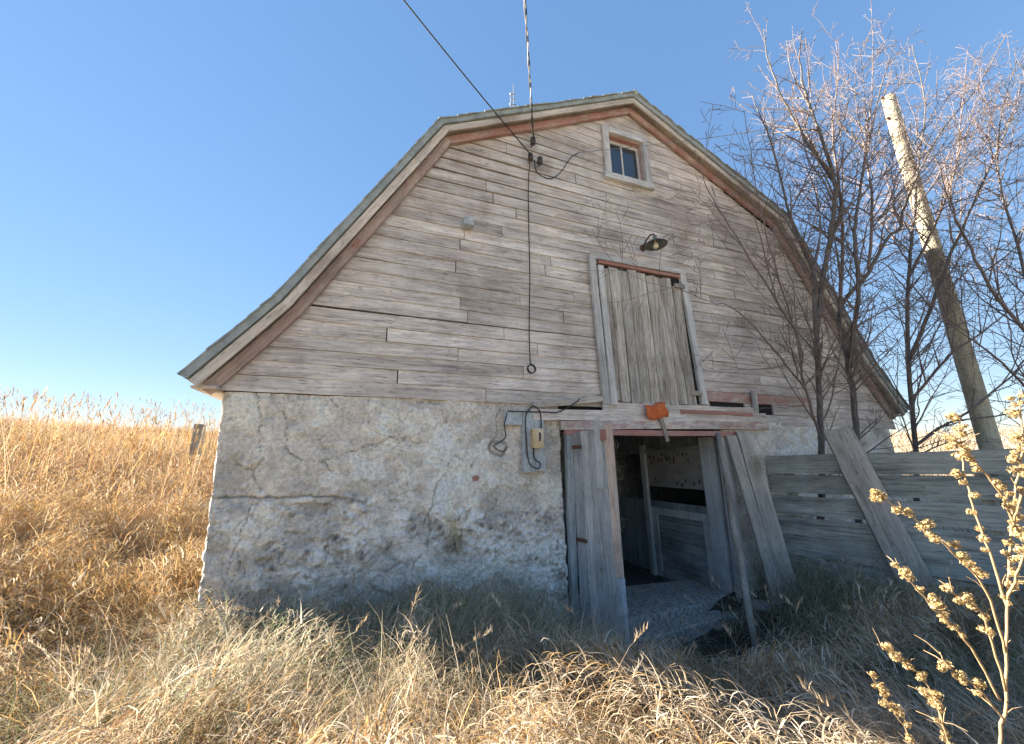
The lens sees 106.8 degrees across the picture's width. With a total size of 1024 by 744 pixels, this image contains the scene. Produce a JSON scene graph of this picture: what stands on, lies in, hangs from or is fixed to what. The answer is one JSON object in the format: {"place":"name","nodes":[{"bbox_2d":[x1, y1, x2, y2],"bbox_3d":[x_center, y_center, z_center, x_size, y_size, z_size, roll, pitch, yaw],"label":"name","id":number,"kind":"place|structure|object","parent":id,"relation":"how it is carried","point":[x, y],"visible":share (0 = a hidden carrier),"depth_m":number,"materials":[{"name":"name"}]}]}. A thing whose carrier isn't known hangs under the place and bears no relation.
{"place":"outdoors","nodes":[
{"label":"outdoors","id":0,"kind":"place"},
{"bbox_2d":[0,431,1023,743],"bbox_3d":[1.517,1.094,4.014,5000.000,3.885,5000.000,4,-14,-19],"label":"ground","id":1,"kind":"structure","parent":0,"point":[720,643],"depth_m":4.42,"materials":[{"name":"beige plant"}]},
{"bbox_2d":[186,424,205,475],"bbox_3d":[-9.027,2.269,10.824,0.268,1.553,0.226,4,-14,-19],"label":"fence post","id":2,"kind":"object","parent":1,"relation":"on","point":[194,443],"visible":0.55,"depth_m":10.82,"materials":[{"name":"grey wood"}]},
{"bbox_2d":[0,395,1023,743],"bbox_3d":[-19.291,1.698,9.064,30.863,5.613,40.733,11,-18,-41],"label":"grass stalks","id":3,"kind":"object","parent":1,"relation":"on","point":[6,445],"depth_m":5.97,"materials":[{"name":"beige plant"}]},
{"bbox_2d":[0,384,1023,743],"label":"seed heads","id":4,"kind":"object","parent":3,"relation":"attached to","point":[212,420],"visible":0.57,"depth_m":3.50,"materials":[{"name":"beige plant"}]},
{"bbox_2d":[0,410,1023,643],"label":"tall grass","id":5,"kind":"structure","parent":1,"relation":"on","point":[108,433],"depth_m":7.96,"materials":[{"name":"beige plant"}]},
{"bbox_2d":[176,89,912,656],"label":"barn","id":6,"kind":"structure","parent":1,"relation":"on","point":[364,377],"depth_m":4.88,"materials":[{"name":"grey wood"}]},
{"bbox_2d":[462,216,473,229],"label":"wooden block","id":7,"kind":"structure","parent":6,"relation":"attached to","point":[467,223],"depth_m":4.96,"materials":[{"name":"paint"}]},
{"bbox_2d":[510,83,515,106],"bbox_3d":[0.013,-4.253,5.906,0.115,0.620,0.020,4,-14,-19],"label":"lightning rod","id":8,"kind":"object","parent":6,"relation":"attached to","point":[513,99],"visible":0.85,"depth_m":5.90,"materials":[{"name":"metal"}]},
{"bbox_2d":[528,152,532,162],"bbox_3d":[0.272,-3.148,5.602,0.083,0.170,0.140,-1,-14,0],"label":"wire insulator","id":9,"kind":"object","parent":6,"relation":"attached to","point":[530,158],"visible":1,"depth_m":5.55,"materials":[{"name":"ceramic"}]},
{"bbox_2d":[403,0,530,154],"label":"overhead wire","id":10,"kind":"object","parent":9,"relation":"attached to","point":[463,73],"visible":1,"depth_m":4.63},
{"bbox_2d":[527,162,535,373],"bbox_3d":[0.228,-1.555,5.204,0.140,3.244,0.089,4,-14,-19],"label":"hanging cable","id":11,"kind":"object","parent":9,"relation":"hanging from","point":[530,364],"visible":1,"depth_m":5.14,"materials":[{"name":"black rubber"}]},
{"bbox_2d":[530,137,535,147],"bbox_3d":[0.314,-3.436,5.689,0.083,0.170,0.140,-1,-14,0],"label":"wire insulator","id":12,"kind":"object","parent":6,"relation":"attached to","point":[532,141],"visible":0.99,"depth_m":5.64,"materials":[{"name":"ceramic"}]},
{"bbox_2d":[524,0,534,138],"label":"twisted wire","id":13,"kind":"object","parent":12,"relation":"attached to","point":[526,31],"visible":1,"depth_m":4.75,"materials":[{"name":"grey metal"}]},
{"bbox_2d":[493,398,579,472],"bbox_3d":[0.334,0.754,4.659,1.164,0.919,0.199,4,-14,-19],"label":"electric meter","id":14,"kind":"object","parent":6,"relation":"attached to","point":[532,446],"visible":1,"depth_m":4.60,"materials":[{"name":"paint"}]},
{"bbox_2d":[537,156,542,166],"bbox_3d":[0.414,-3.119,5.647,0.083,0.170,0.140,-1,-14,0],"label":"wire insulator","id":15,"kind":"object","parent":6,"relation":"attached to","point":[539,161],"visible":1,"depth_m":5.59,"materials":[{"name":"ceramic"}]},
{"bbox_2d":[572,419,630,656],"bbox_3d":[0.933,1.850,4.368,0.088,2.566,0.727,9,-17,-37],"label":"door","id":16,"kind":"structure","parent":6,"relation":"in","point":[598,535],"depth_m":4.32,"materials":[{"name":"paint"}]},
{"bbox_2d":[613,436,626,530],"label":"straw wisps","id":17,"kind":"object","parent":6,"relation":"hanging from","point":[617,484],"visible":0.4,"depth_m":4.52,"materials":[{"name":"brown plant"}]},
{"bbox_2d":[601,124,654,191],"bbox_3d":[1.905,-3.564,6.419,0.967,1.025,0.203,4,-14,-19],"label":"window","id":18,"kind":"structure","parent":6,"relation":"in","point":[631,166],"depth_m":6.44,"materials":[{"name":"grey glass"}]},
{"bbox_2d":[588,252,707,405],"bbox_3d":[2.028,-0.604,5.632,1.879,2.270,0.088,4,-14,-19],"label":"loft door","id":19,"kind":"structure","parent":6,"relation":"in","point":[641,354],"depth_m":5.60,"materials":[{"name":"grey wood"}]},
{"bbox_2d":[640,233,667,250],"bbox_3d":[2.180,-1.999,5.828,0.340,0.298,0.453,-2,-14,6],"label":"wall lamp","id":20,"kind":"object","parent":6,"relation":"attached to","point":[655,243],"visible":0.98,"depth_m":5.80,"materials":[{"name":"metal"}]},
{"bbox_2d":[643,402,668,419],"bbox_3d":[2.009,0.538,5.277,0.427,0.260,0.065,4,-14,-19],"label":"orange cloth","id":21,"kind":"object","parent":6,"relation":"attached to","point":[658,410],"visible":1,"depth_m":5.27,"materials":[{"name":"orange fabric"}]},
{"bbox_2d":[659,417,668,441],"bbox_3d":[2.107,0.779,5.271,0.067,0.375,0.022,-11,-7,-22],"label":"hanging strap","id":22,"kind":"object","parent":6,"relation":"hanging from","point":[662,423],"visible":1,"depth_m":5.26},
{"bbox_2d":[626,577,713,633],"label":"straw litter","id":23,"kind":"object","parent":6,"relation":"on","point":[666,595],"visible":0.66,"depth_m":5.37,"materials":[{"name":"beige plant"}]},
{"bbox_2d":[651,506,716,588],"bbox_3d":[2.836,2.918,6.324,0.061,1.185,1.303,4,-14,-19],"label":"stall door","id":24,"kind":"structure","parent":6,"relation":"in","point":[671,562],"depth_m":6.31,"materials":[{"name":"grey wood"}]},
{"bbox_2d":[711,624,722,631],"bbox_3d":[2.519,3.141,4.653,0.143,0.092,0.131,10,-17,-38],"label":"stone","id":25,"kind":"object","parent":1,"relation":"on","point":[714,627],"visible":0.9,"depth_m":4.63,"materials":[{"name":"grey stone"}]},
{"bbox_2d":[721,611,738,621],"bbox_3d":[2.746,3.102,4.814,0.196,0.125,0.186,0,-14,-4],"label":"stone","id":26,"kind":"object","parent":1,"relation":"on","point":[731,618],"visible":0.72,"depth_m":4.76,"materials":[{"name":"grey stone"}]},
{"bbox_2d":[716,433,758,656],"bbox_3d":[2.792,1.952,4.772,0.094,2.436,1.286,-7,-15,23],"label":"propped pole","id":27,"kind":"object","parent":1,"relation":"on","point":[741,565],"visible":0.91,"depth_m":4.59,"materials":[{"name":"grey wood"}]},
{"bbox_2d":[725,435,784,604],"bbox_3d":[3.344,2.020,5.234,0.160,2.318,0.036,-3,-21,-4],"label":"leaning plank","id":28,"kind":"object","parent":1,"relation":"on","point":[761,541],"visible":0.86,"depth_m":5.22,"materials":[{"name":"grey wood"}]},
{"bbox_2d":[751,599,770,612],"bbox_3d":[3.168,2.993,4.856,0.230,0.163,0.258,-8,-15,28],"label":"stone","id":29,"kind":"object","parent":1,"relation":"on","point":[758,602],"visible":0.69,"depth_m":4.79,"materials":[{"name":"grey stone"}]},
{"bbox_2d":[736,430,793,601],"bbox_3d":[3.501,1.993,5.273,0.138,2.382,0.036,-3,-20,-4],"label":"leaning plank","id":30,"kind":"object","parent":1,"relation":"on","point":[759,496],"visible":0.81,"depth_m":5.29,"materials":[{"name":"grey wood"}]},
{"bbox_2d":[748,448,769,478],"bbox_3d":[3.593,1.317,5.502,0.484,0.473,0.139,4,-14,-19],"label":"straw tuft","id":31,"kind":"object","parent":30,"relation":"attached to","point":[753,465],"visible":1,"depth_m":5.48,"materials":[{"name":"grey plant"}]},
{"bbox_2d":[746,433,798,600],"bbox_3d":[3.653,2.012,5.344,0.128,2.334,0.038,-3,-21,-4],"label":"leaning plank","id":32,"kind":"object","parent":1,"relation":"on","point":[771,510],"visible":0.53,"depth_m":5.34,"materials":[{"name":"grey wood"}]},
{"bbox_2d":[579,3,969,561],"bbox_3d":[3.755,-1.645,4.983,5.597,9.596,2.757,4,-14,-19],"label":"bare tree","id":33,"kind":"object","parent":1,"relation":"on","point":[817,312],"visible":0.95,"depth_m":5.65,"materials":[{"name":"brown plant"}]},
{"bbox_2d":[823,425,937,600],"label":"leaning beam","id":34,"kind":"structure","parent":1,"relation":"on","point":[885,524],"depth_m":4.79,"materials":[{"name":"grey wood"}]},
{"bbox_2d":[766,448,1023,618],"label":"board fence","id":35,"kind":"object","parent":1,"relation":"on","point":[903,479],"visible":0.54,"depth_m":4.68,"materials":[{"name":"grey wood"}]},
{"bbox_2d":[767,1,1023,567],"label":"bare tree","id":36,"kind":"object","parent":1,"relation":"on","point":[849,356],"visible":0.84,"depth_m":5.91,"materials":[{"name":"brown plant"}]},
{"bbox_2d":[867,629,966,743],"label":"dried weed","id":37,"kind":"object","parent":1,"relation":"on","point":[935,702],"visible":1,"depth_m":1.32,"materials":[{"name":"beige plant"}]},
{"bbox_2d":[835,35,1023,444],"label":"bare tree","id":38,"kind":"object","parent":1,"relation":"on","point":[1001,302],"visible":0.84,"depth_m":6.02,"materials":[{"name":"brown plant"}]},
{"bbox_2d":[839,30,1023,576],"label":"bare tree","id":39,"kind":"object","parent":1,"relation":"on","point":[909,358],"visible":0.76,"depth_m":6.30,"materials":[{"name":"brown plant"}]},
{"bbox_2d":[868,390,1023,743],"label":"dried weed","id":40,"kind":"object","parent":1,"relation":"on","point":[1017,530],"visible":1,"depth_m":1.15,"materials":[{"name":"beige plant"}]},
{"bbox_2d":[880,93,1022,536],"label":"utility pole","id":41,"kind":"object","parent":1,"relation":"on","point":[987,427],"visible":0.52,"depth_m":6.22,"materials":[{"name":"brown wood"}]},
{"bbox_2d":[579,107,884,152],"bbox_3d":[4.257,-4.358,6.759,6.566,2.090,0.010,1,-14,-10],"label":"thin wire","id":42,"kind":"object","parent":41,"relation":"attached to","point":[696,139],"visible":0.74,"depth_m":6.39,"materials":[{"name":"grey metal"}]},
{"bbox_2d":[534,152,578,178],"bbox_3d":[0.691,-3.141,5.734,0.775,0.658,0.041,4,-14,-19],"label":"loop cable","id":43,"kind":"object","parent":42,"relation":"hanging from","point":[557,174],"visible":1,"depth_m":5.65,"materials":[{"name":"black rubber"}]},
{"bbox_2d":[890,420,1023,476],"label":"brush","id":44,"kind":"object","parent":1,"relation":"on","point":[903,441],"visible":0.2,"depth_m":22.61,"materials":[{"name":"beige plant"}]},
{"bbox_2d":[0,0,1023,436],"label":"sky","id":45,"kind":"structure","parent":0,"point":[167,167],"materials":[{"name":"blue"}]}
]}

